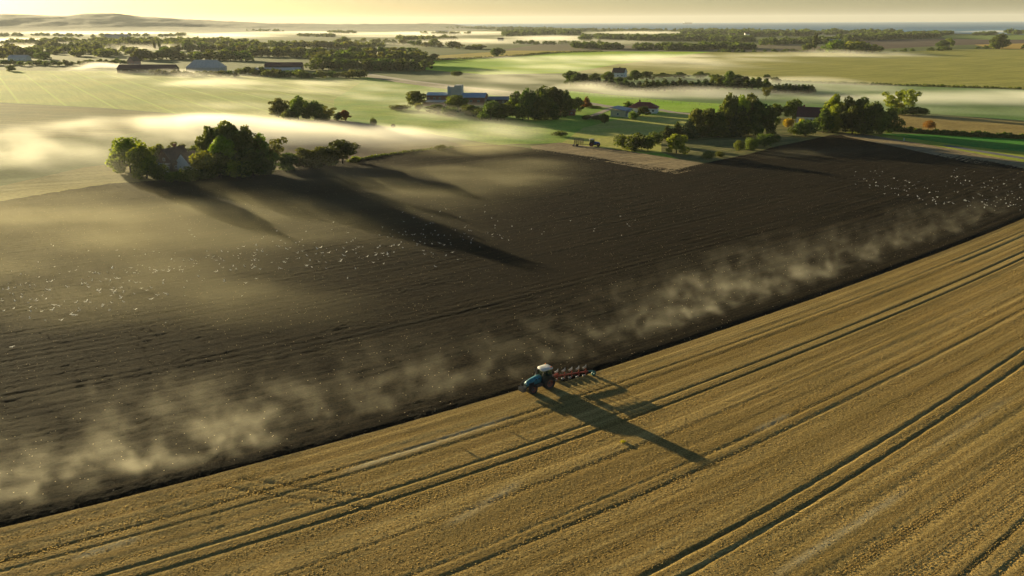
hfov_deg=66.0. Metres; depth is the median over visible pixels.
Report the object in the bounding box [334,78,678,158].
pasture
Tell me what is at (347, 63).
broadleaf tree
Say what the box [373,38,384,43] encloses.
broadleaf tree
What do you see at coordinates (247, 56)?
broadleaf tree
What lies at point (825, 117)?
broadleaf tree
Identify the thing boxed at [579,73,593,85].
broadleaf tree
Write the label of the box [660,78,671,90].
conifer tree
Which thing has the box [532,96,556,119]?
broadleaf tree
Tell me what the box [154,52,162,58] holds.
broadleaf tree
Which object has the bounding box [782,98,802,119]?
broadleaf tree
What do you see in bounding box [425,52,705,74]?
green field
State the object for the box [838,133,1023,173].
stubble headland
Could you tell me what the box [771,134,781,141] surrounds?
bush
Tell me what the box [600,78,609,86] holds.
conifer tree
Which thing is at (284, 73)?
broadleaf tree
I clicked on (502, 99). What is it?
shed
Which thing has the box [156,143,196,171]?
farmhouse
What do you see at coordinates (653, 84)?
conifer tree
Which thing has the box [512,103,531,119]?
bush
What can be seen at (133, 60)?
pink house
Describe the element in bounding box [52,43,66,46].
broadleaf tree
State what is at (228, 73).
broadleaf tree
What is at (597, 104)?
farm track
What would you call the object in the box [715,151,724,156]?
bush
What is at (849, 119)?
broadleaf tree
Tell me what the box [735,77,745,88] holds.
conifer tree
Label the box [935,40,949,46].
broadleaf tree
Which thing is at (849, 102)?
broadleaf tree
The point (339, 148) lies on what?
broadleaf tree
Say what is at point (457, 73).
bush
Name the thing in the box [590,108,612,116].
grass path
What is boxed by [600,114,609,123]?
bush
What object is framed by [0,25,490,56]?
woods
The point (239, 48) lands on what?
broadleaf tree
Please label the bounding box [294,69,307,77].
broadleaf tree
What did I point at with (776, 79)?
broadleaf tree
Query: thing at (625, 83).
conifer tree
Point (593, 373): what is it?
plough
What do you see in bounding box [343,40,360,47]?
broadleaf tree
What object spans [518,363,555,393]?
tractor
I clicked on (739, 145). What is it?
bush
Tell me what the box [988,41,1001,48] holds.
broadleaf tree
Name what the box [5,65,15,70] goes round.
broadleaf tree
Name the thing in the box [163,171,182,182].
bush
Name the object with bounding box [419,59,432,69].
broadleaf tree
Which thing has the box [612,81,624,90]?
conifer tree
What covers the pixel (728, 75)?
broadleaf tree
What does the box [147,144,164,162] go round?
broadleaf tree
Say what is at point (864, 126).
conifer tree
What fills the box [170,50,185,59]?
broadleaf tree
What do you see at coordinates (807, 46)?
broadleaf tree
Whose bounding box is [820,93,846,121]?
broadleaf tree
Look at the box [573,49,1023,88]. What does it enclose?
barley field
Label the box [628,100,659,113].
bungalow
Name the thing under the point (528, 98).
broadleaf tree
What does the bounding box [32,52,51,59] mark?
broadleaf tree
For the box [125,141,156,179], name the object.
broadleaf tree
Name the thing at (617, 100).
field
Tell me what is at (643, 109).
broadleaf tree
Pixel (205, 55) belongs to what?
broadleaf tree
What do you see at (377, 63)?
broadleaf tree
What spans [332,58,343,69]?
broadleaf tree
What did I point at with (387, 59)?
broadleaf tree
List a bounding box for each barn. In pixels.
[7,55,30,60]
[104,34,129,37]
[116,64,178,72]
[186,60,226,71]
[255,67,302,74]
[264,62,303,69]
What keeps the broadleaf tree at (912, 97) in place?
on the ground
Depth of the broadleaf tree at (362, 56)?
931.80 m
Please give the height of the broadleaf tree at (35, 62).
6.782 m
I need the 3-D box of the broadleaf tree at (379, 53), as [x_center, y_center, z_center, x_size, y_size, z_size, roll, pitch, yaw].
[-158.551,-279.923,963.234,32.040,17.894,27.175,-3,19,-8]
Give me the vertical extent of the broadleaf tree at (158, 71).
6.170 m
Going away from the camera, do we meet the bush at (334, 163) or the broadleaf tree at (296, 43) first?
the bush at (334, 163)
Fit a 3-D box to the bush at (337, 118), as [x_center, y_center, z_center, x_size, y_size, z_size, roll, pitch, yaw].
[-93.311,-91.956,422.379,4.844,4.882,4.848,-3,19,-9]
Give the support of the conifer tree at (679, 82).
on the ground
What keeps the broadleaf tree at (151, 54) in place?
on the ground
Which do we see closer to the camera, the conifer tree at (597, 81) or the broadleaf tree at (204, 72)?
the conifer tree at (597, 81)
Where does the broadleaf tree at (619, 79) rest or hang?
on the ground
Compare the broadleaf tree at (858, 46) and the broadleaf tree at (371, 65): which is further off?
the broadleaf tree at (858, 46)
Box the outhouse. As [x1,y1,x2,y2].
[560,109,575,115]
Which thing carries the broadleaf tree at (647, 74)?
on the ground
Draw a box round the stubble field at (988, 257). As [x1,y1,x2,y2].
[0,219,1023,575]
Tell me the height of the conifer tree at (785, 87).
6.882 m
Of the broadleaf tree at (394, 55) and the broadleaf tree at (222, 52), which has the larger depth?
the broadleaf tree at (222, 52)
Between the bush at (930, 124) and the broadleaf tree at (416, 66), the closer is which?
the bush at (930, 124)
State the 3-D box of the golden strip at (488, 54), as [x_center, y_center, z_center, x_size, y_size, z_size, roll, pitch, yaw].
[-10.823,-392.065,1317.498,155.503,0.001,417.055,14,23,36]
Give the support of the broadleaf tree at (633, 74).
on the ground
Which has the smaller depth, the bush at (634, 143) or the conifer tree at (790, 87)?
the bush at (634, 143)
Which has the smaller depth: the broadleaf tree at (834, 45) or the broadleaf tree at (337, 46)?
the broadleaf tree at (834, 45)
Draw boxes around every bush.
[144,161,170,180]
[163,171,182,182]
[176,166,199,181]
[195,168,217,179]
[224,158,248,178]
[258,158,275,174]
[279,110,299,120]
[317,112,330,121]
[321,155,338,165]
[333,112,341,120]
[370,118,376,125]
[388,105,411,110]
[414,103,421,109]
[434,145,445,150]
[442,107,458,115]
[450,70,462,76]
[471,107,482,117]
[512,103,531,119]
[527,107,545,119]
[547,109,562,119]
[550,131,567,136]
[582,114,591,119]
[590,115,601,119]
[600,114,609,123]
[613,134,628,148]
[624,132,645,150]
[628,110,637,118]
[641,135,655,150]
[649,131,662,143]
[701,150,715,158]
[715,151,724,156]
[733,140,745,150]
[744,137,758,149]
[755,133,775,146]
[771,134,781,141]
[783,118,793,126]
[787,126,798,134]
[793,119,819,135]
[828,117,842,132]
[894,102,906,107]
[897,107,909,114]
[906,106,924,114]
[917,108,930,114]
[922,120,935,128]
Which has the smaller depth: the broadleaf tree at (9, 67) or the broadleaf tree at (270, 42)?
the broadleaf tree at (9, 67)
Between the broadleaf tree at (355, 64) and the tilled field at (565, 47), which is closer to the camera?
the broadleaf tree at (355, 64)
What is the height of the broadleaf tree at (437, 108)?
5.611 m
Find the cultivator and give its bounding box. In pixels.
[572,138,588,145]
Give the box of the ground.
[0,22,1023,185]
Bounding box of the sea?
[457,22,1023,34]
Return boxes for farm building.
[423,84,487,105]
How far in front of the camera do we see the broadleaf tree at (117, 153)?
274.21 m
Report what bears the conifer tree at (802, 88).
on the ground
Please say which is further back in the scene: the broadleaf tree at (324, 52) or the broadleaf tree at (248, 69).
the broadleaf tree at (324, 52)
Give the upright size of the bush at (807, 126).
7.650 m
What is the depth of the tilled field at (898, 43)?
1833.52 m
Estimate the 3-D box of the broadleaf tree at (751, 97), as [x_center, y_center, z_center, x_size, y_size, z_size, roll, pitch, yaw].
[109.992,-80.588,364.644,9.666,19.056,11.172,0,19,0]
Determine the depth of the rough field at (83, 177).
263.78 m
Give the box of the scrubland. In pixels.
[661,117,870,162]
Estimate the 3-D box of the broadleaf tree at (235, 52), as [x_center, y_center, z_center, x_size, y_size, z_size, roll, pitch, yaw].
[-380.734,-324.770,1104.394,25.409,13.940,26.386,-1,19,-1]
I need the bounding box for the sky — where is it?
[0,0,1023,23]
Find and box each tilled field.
[504,44,826,51]
[860,39,1023,48]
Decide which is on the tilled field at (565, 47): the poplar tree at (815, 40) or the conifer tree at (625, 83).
the poplar tree at (815, 40)
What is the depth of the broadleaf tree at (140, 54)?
1124.85 m
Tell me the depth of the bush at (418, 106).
467.08 m
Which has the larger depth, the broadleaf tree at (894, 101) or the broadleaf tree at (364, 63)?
the broadleaf tree at (364, 63)
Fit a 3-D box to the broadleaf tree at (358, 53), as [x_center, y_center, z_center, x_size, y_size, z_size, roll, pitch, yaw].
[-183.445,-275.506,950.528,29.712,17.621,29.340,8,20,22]
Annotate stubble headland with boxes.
[530,142,701,173]
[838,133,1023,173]
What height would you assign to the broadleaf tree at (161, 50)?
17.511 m
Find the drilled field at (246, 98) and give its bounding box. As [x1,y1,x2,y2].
[0,70,368,122]
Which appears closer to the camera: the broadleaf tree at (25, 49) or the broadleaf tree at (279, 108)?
the broadleaf tree at (279, 108)
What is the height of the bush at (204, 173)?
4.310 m
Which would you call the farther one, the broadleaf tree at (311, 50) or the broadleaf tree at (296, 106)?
the broadleaf tree at (311, 50)
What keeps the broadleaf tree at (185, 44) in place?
on the ground
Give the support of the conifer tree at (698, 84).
on the ground
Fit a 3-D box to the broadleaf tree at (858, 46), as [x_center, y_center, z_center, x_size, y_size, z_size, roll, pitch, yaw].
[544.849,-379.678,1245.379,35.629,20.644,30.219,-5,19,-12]
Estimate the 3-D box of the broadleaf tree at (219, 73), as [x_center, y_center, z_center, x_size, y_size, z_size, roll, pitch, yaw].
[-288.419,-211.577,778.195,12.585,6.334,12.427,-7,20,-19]
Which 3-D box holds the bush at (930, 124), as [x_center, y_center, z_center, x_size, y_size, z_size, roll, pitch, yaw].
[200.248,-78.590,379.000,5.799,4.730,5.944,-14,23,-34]
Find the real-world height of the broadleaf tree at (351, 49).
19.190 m
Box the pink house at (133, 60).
[127,56,140,63]
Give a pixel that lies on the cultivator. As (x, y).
(582, 140)
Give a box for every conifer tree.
[581,96,591,106]
[591,76,603,85]
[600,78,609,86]
[604,78,616,88]
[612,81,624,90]
[622,79,630,90]
[625,82,639,90]
[636,81,644,90]
[640,79,651,90]
[647,80,656,90]
[652,80,663,90]
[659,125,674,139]
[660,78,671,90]
[667,80,678,90]
[672,121,682,133]
[676,78,682,90]
[678,80,691,90]
[678,118,699,138]
[688,81,697,90]
[694,79,704,90]
[701,79,711,89]
[706,107,730,136]
[709,79,718,89]
[715,77,726,89]
[723,78,732,88]
[730,79,738,88]
[731,105,750,136]
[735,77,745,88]
[743,79,753,88]
[745,77,759,88]
[754,77,764,88]
[763,78,772,87]
[771,84,780,92]
[781,83,789,92]
[786,83,792,92]
[791,84,799,92]
[799,84,806,92]
[804,84,813,92]
[855,101,874,134]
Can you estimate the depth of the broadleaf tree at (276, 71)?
758.85 m
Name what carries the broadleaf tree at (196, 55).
on the ground
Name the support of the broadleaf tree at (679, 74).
on the ground
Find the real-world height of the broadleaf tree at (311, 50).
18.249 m
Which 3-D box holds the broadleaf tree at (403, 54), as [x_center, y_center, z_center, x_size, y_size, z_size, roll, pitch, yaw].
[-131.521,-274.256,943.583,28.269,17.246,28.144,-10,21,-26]
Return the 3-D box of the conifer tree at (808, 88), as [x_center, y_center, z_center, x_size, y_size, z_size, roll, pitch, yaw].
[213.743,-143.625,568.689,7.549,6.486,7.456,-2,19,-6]
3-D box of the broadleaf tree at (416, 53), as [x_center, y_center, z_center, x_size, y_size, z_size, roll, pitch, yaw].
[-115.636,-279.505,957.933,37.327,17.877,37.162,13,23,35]
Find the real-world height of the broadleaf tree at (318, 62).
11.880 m
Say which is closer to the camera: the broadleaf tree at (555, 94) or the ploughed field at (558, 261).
the ploughed field at (558, 261)
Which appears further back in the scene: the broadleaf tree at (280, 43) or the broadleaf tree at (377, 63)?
the broadleaf tree at (280, 43)
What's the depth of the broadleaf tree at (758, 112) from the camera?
357.86 m
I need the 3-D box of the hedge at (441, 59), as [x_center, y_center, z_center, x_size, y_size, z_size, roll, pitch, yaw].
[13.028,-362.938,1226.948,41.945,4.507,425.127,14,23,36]
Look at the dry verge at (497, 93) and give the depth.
645.03 m
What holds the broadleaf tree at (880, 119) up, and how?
on the ground
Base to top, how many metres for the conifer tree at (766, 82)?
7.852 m
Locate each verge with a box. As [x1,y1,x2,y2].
[365,73,510,96]
[845,131,1023,161]
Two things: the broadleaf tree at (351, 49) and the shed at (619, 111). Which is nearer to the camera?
the shed at (619, 111)
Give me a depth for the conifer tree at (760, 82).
607.09 m
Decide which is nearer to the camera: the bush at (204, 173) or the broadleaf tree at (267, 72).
the bush at (204, 173)
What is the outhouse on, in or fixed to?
on the pasture
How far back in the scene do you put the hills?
5326.27 m
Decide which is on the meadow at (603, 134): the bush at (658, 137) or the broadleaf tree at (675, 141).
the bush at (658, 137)
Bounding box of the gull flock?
[2,171,1019,309]
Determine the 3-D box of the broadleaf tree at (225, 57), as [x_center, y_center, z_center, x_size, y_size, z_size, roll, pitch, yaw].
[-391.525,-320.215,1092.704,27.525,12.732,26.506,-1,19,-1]
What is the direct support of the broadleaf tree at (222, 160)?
on the ground
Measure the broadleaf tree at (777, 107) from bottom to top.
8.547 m
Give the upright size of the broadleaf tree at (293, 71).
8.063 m
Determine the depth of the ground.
774.95 m
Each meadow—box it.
[562,114,702,153]
[585,76,1023,120]
[942,35,1023,39]
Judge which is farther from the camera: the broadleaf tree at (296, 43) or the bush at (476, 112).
the broadleaf tree at (296, 43)
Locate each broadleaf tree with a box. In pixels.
[0,46,14,55]
[0,50,7,58]
[4,44,18,49]
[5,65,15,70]
[13,46,26,54]
[16,47,29,54]
[16,61,26,65]
[24,49,34,56]
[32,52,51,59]
[32,60,39,65]
[35,41,46,46]
[42,40,57,46]
[48,60,57,65]
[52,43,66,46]
[71,42,80,49]
[76,44,88,49]
[80,60,90,64]
[88,59,95,64]
[89,43,104,50]
[95,59,102,64]
[105,137,140,173]
[111,58,121,64]
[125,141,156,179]
[130,49,151,59]
[146,51,157,59]
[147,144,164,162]
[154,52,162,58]
[154,69,163,74]
[155,47,172,58]
[161,48,174,59]
[166,141,185,147]
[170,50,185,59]
[179,41,193,50]
[179,70,188,75]
[186,145,200,153]
[188,51,204,59]
[188,150,217,178]
[192,42,208,51]
[194,125,217,155]
[199,70,208,75]
[200,52,211,59]
[203,49,216,59]
[205,44,217,51]
[206,152,230,178]
[207,135,236,159]
[210,120,239,147]
[213,70,224,76]
[214,48,234,59]
[217,44,228,49]
[221,52,238,60]
[221,70,232,76]
[227,43,244,51]
[230,51,244,60]
[231,124,266,159]
[231,147,266,177]
[235,50,254,60]
[236,45,249,51]
[237,68,245,74]
[243,66,255,74]
[244,45,258,50]
[246,48,257,56]
[250,70,257,75]
[253,133,279,164]
[254,66,269,75]
[258,42,268,47]
[259,48,268,56]
[260,69,273,76]
[264,136,287,160]
[267,40,276,47]
[268,46,288,56]
[268,97,290,116]
[271,40,289,47]
[273,69,281,77]
[274,70,289,77]
[276,152,299,170]
[286,47,299,57]
[286,95,307,119]
[288,40,305,47]
[290,69,307,76]
[290,147,312,166]
[294,47,305,57]
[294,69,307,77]
[299,40,310,48]
[301,100,324,121]
[303,47,318,58]
[304,57,324,69]
[307,146,336,168]
[309,50,328,61]
[309,60,330,69]
[309,73,319,78]
[311,40,326,47]
[316,71,328,77]
[320,41,334,48]
[320,59,340,69]
[322,54,340,59]
[322,106,336,115]
[324,139,359,163]
[327,71,335,76]
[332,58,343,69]
[332,72,341,77]
[333,43,342,49]
[339,54,355,61]
[339,110,351,120]
[340,36,350,41]
[342,69,361,78]
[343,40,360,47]
[343,59,358,69]
[346,47,361,54]
[350,58,359,69]
[351,52,365,57]
[355,59,379,70]
[357,38,367,42]
[357,54,368,58]
[359,70,368,77]
[363,47,378,54]
[366,58,377,70]
[367,53,384,58]
[371,59,389,70]
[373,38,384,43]
[375,46,387,53]
[377,51,385,55]
[380,53,397,60]
[381,58,394,69]
[383,50,408,61]
[386,47,399,53]
[387,60,408,70]
[391,51,414,60]
[398,39,408,43]
[403,60,413,70]
[405,90,426,106]
[406,47,414,52]
[407,59,421,70]
[410,50,433,60]
[410,51,434,64]
[412,40,422,45]
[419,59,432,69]
[421,42,429,46]
[425,104,445,113]
[427,38,439,46]
[444,95,468,112]
[445,41,457,48]
[455,42,464,48]
[461,105,480,115]
[477,100,503,120]
[490,47,505,55]
[493,103,513,119]
[507,91,521,117]
[514,88,538,119]
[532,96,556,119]
[535,85,559,111]
[547,86,568,116]
[562,70,576,84]
[562,90,574,110]
[570,72,583,85]
[571,97,584,111]
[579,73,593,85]
[588,73,600,80]
[601,71,613,78]
[614,77,626,82]
[623,101,633,106]
[626,70,642,80]
[637,106,650,115]
[640,71,654,79]
[653,73,672,77]
[666,133,690,153]
[671,72,689,77]
[688,108,709,130]
[691,71,709,77]
[704,108,715,130]
[709,74,723,81]
[719,71,736,81]
[719,92,741,128]
[738,94,751,120]
[741,76,749,82]
[746,92,758,125]
[746,101,769,136]
[759,105,780,133]
[762,86,772,96]
[763,74,770,79]
[771,77,781,83]
[773,103,783,115]
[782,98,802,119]
[801,43,815,50]
[812,106,834,132]
[820,40,845,52]
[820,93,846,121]
[840,95,855,131]
[840,105,864,133]
[843,41,855,52]
[844,41,866,52]
[847,96,881,131]
[854,41,870,51]
[867,44,881,52]
[868,101,885,133]
[869,111,893,132]
[882,91,904,106]
[884,105,905,133]
[900,89,921,106]
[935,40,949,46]
[945,38,955,46]
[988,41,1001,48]
[989,33,1011,48]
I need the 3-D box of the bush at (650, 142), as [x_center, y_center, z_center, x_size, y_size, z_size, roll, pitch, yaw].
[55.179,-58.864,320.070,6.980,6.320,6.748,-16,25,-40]
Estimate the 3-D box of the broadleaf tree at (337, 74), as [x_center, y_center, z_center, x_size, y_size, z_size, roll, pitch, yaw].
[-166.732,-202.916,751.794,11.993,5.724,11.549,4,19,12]
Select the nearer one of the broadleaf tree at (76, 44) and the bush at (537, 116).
the bush at (537, 116)
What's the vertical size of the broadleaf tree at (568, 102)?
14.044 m
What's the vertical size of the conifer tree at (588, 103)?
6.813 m
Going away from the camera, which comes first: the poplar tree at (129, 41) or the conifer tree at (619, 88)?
the conifer tree at (619, 88)
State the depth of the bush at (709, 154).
299.35 m
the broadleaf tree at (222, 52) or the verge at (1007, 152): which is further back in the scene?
the broadleaf tree at (222, 52)
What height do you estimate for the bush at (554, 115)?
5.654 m
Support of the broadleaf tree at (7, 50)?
on the ground
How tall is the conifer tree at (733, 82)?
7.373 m
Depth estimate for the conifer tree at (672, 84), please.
594.25 m
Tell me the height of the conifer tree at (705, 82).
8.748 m
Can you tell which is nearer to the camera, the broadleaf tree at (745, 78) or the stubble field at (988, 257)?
the stubble field at (988, 257)
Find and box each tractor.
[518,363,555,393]
[589,138,599,146]
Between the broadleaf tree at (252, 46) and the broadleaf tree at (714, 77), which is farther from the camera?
the broadleaf tree at (252, 46)
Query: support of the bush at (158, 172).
on the ground
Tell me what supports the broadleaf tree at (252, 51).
on the ground
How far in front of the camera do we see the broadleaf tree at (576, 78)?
639.91 m
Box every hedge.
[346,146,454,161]
[434,50,602,60]
[781,79,1016,88]
[894,126,1023,138]
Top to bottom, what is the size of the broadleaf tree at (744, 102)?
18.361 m
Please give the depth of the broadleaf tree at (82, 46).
1485.51 m
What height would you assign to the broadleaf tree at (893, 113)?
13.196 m
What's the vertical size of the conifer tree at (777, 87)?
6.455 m
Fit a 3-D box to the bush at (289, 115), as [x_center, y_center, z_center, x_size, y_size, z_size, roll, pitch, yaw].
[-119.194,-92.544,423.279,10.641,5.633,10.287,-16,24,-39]
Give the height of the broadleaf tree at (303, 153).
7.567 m
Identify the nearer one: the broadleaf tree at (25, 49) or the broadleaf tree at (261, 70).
the broadleaf tree at (261, 70)
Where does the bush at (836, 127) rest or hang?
on the ground
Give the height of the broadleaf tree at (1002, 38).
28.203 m
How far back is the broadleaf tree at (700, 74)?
722.06 m
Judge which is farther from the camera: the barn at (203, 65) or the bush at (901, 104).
the barn at (203, 65)
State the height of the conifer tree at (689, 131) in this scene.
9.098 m
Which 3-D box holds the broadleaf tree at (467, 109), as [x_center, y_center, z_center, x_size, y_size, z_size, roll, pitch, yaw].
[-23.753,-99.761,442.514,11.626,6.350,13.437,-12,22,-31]
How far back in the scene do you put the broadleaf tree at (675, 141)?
311.12 m
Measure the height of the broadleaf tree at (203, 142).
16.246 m
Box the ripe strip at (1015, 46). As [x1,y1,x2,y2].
[978,43,1023,48]
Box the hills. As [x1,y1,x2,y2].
[0,13,495,33]
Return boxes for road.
[946,145,1023,158]
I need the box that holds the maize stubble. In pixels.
[886,114,1023,134]
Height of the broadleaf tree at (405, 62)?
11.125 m
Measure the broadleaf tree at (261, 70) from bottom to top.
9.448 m
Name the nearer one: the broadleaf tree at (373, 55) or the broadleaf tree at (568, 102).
the broadleaf tree at (568, 102)
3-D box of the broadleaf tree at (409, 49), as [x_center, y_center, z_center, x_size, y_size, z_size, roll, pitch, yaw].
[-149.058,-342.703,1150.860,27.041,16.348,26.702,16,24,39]
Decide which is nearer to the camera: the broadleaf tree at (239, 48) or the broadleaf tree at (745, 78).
the broadleaf tree at (745, 78)
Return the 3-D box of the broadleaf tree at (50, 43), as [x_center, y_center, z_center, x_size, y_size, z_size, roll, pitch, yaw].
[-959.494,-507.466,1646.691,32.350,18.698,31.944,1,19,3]
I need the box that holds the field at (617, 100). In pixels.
[569,91,766,112]
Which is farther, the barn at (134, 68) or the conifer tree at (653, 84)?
the barn at (134, 68)
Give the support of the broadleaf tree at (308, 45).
on the ground
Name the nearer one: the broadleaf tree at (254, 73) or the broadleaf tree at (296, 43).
the broadleaf tree at (254, 73)
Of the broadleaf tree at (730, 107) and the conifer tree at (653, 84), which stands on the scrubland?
the broadleaf tree at (730, 107)
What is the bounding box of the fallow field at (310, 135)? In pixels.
[236,119,516,167]
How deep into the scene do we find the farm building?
497.37 m
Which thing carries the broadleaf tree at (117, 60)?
on the ground
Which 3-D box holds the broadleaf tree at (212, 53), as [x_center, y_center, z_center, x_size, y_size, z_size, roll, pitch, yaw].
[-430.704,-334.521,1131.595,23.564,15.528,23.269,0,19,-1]
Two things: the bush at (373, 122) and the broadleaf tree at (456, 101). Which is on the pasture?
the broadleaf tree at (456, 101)
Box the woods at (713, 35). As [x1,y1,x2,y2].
[446,26,1023,52]
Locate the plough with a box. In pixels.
[552,365,595,380]
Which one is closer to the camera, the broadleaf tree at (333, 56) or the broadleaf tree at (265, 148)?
the broadleaf tree at (265, 148)
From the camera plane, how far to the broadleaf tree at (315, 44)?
1571.49 m
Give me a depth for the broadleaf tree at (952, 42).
1525.00 m
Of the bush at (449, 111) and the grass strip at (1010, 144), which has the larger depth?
the bush at (449, 111)
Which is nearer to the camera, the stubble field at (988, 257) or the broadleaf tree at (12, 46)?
the stubble field at (988, 257)
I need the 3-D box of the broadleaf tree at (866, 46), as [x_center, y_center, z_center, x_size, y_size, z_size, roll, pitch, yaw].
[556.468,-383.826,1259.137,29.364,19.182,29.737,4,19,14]
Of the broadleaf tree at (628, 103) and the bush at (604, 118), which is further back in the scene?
the broadleaf tree at (628, 103)
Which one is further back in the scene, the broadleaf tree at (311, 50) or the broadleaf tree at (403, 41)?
the broadleaf tree at (403, 41)
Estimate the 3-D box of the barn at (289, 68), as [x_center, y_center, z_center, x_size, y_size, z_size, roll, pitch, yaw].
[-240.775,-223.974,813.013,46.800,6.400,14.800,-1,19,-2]
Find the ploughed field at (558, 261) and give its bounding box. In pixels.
[0,135,1023,527]
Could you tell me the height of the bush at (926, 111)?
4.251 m
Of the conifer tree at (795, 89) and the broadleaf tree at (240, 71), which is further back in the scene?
the broadleaf tree at (240, 71)
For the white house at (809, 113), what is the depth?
404.79 m
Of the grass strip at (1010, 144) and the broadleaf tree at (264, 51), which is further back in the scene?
the broadleaf tree at (264, 51)
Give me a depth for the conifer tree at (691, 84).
594.53 m
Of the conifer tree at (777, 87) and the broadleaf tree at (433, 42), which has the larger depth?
the broadleaf tree at (433, 42)
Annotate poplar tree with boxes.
[126,36,131,45]
[812,32,818,49]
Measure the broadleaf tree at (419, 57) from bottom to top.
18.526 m
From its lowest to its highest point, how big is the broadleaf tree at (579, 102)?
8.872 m
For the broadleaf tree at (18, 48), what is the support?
on the ground
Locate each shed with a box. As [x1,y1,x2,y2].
[486,96,508,103]
[610,105,636,116]
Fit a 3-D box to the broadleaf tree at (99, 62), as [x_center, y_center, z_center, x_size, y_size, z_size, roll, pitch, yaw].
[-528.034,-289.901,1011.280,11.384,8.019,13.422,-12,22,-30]
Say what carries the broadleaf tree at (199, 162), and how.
on the ground
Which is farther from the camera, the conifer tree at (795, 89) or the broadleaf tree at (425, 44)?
the broadleaf tree at (425, 44)
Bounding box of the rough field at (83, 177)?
[0,165,280,200]
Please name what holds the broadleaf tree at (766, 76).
on the ground
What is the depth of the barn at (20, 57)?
1136.87 m
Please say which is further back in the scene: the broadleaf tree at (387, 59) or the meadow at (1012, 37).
the meadow at (1012, 37)
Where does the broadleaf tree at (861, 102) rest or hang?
on the ground
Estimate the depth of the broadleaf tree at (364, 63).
856.92 m
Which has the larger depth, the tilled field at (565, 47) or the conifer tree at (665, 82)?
the tilled field at (565, 47)
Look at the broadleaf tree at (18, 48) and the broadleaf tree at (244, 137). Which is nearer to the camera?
the broadleaf tree at (244, 137)
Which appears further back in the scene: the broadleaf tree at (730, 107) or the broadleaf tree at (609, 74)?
the broadleaf tree at (609, 74)
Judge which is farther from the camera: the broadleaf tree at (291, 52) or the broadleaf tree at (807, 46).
the broadleaf tree at (807, 46)
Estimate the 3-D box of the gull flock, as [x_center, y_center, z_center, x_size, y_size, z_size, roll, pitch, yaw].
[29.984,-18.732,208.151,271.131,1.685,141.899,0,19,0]
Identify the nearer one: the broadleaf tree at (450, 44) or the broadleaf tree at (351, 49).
the broadleaf tree at (351, 49)
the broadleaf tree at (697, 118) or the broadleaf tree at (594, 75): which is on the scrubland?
the broadleaf tree at (697, 118)
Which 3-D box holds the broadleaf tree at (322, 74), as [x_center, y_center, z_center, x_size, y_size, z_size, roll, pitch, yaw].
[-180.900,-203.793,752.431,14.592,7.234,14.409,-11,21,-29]
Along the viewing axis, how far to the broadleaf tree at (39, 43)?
1694.70 m
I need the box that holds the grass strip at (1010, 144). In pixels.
[882,134,1023,151]
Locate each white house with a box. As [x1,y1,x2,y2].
[612,67,627,76]
[796,105,822,122]
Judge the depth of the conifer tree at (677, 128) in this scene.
355.61 m
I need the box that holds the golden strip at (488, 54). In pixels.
[438,51,568,57]
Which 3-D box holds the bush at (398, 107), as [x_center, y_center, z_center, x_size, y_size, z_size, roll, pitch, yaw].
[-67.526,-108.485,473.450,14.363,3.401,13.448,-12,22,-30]
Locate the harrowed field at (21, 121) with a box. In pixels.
[0,103,210,138]
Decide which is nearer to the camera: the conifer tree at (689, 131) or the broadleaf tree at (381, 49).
the conifer tree at (689, 131)
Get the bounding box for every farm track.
[367,74,613,106]
[659,109,689,114]
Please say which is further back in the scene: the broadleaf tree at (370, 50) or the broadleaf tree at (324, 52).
the broadleaf tree at (370, 50)
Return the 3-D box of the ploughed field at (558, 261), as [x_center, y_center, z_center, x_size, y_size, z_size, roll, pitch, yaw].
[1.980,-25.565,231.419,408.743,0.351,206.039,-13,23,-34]
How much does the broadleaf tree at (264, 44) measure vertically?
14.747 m
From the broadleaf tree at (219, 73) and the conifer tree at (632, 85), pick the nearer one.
the conifer tree at (632, 85)
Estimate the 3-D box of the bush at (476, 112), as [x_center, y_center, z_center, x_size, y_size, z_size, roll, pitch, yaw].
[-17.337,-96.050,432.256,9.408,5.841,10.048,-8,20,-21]
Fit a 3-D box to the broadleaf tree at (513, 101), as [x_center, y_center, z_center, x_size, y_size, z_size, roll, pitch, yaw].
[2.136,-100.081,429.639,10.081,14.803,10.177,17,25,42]
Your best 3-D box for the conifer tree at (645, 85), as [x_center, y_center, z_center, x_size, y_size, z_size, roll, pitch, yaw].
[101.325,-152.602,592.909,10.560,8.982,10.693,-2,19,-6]
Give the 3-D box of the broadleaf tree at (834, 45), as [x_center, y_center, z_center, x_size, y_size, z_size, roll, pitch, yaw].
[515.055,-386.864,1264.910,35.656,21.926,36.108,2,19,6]
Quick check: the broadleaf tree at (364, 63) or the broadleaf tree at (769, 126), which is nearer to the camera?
the broadleaf tree at (769, 126)
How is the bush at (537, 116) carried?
on the ground
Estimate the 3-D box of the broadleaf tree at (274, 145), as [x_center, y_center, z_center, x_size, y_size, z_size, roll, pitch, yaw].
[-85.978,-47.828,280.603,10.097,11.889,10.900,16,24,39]
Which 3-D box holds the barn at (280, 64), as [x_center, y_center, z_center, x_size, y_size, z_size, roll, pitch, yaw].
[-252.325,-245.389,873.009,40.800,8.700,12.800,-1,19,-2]
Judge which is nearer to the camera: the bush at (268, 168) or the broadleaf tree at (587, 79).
the bush at (268, 168)

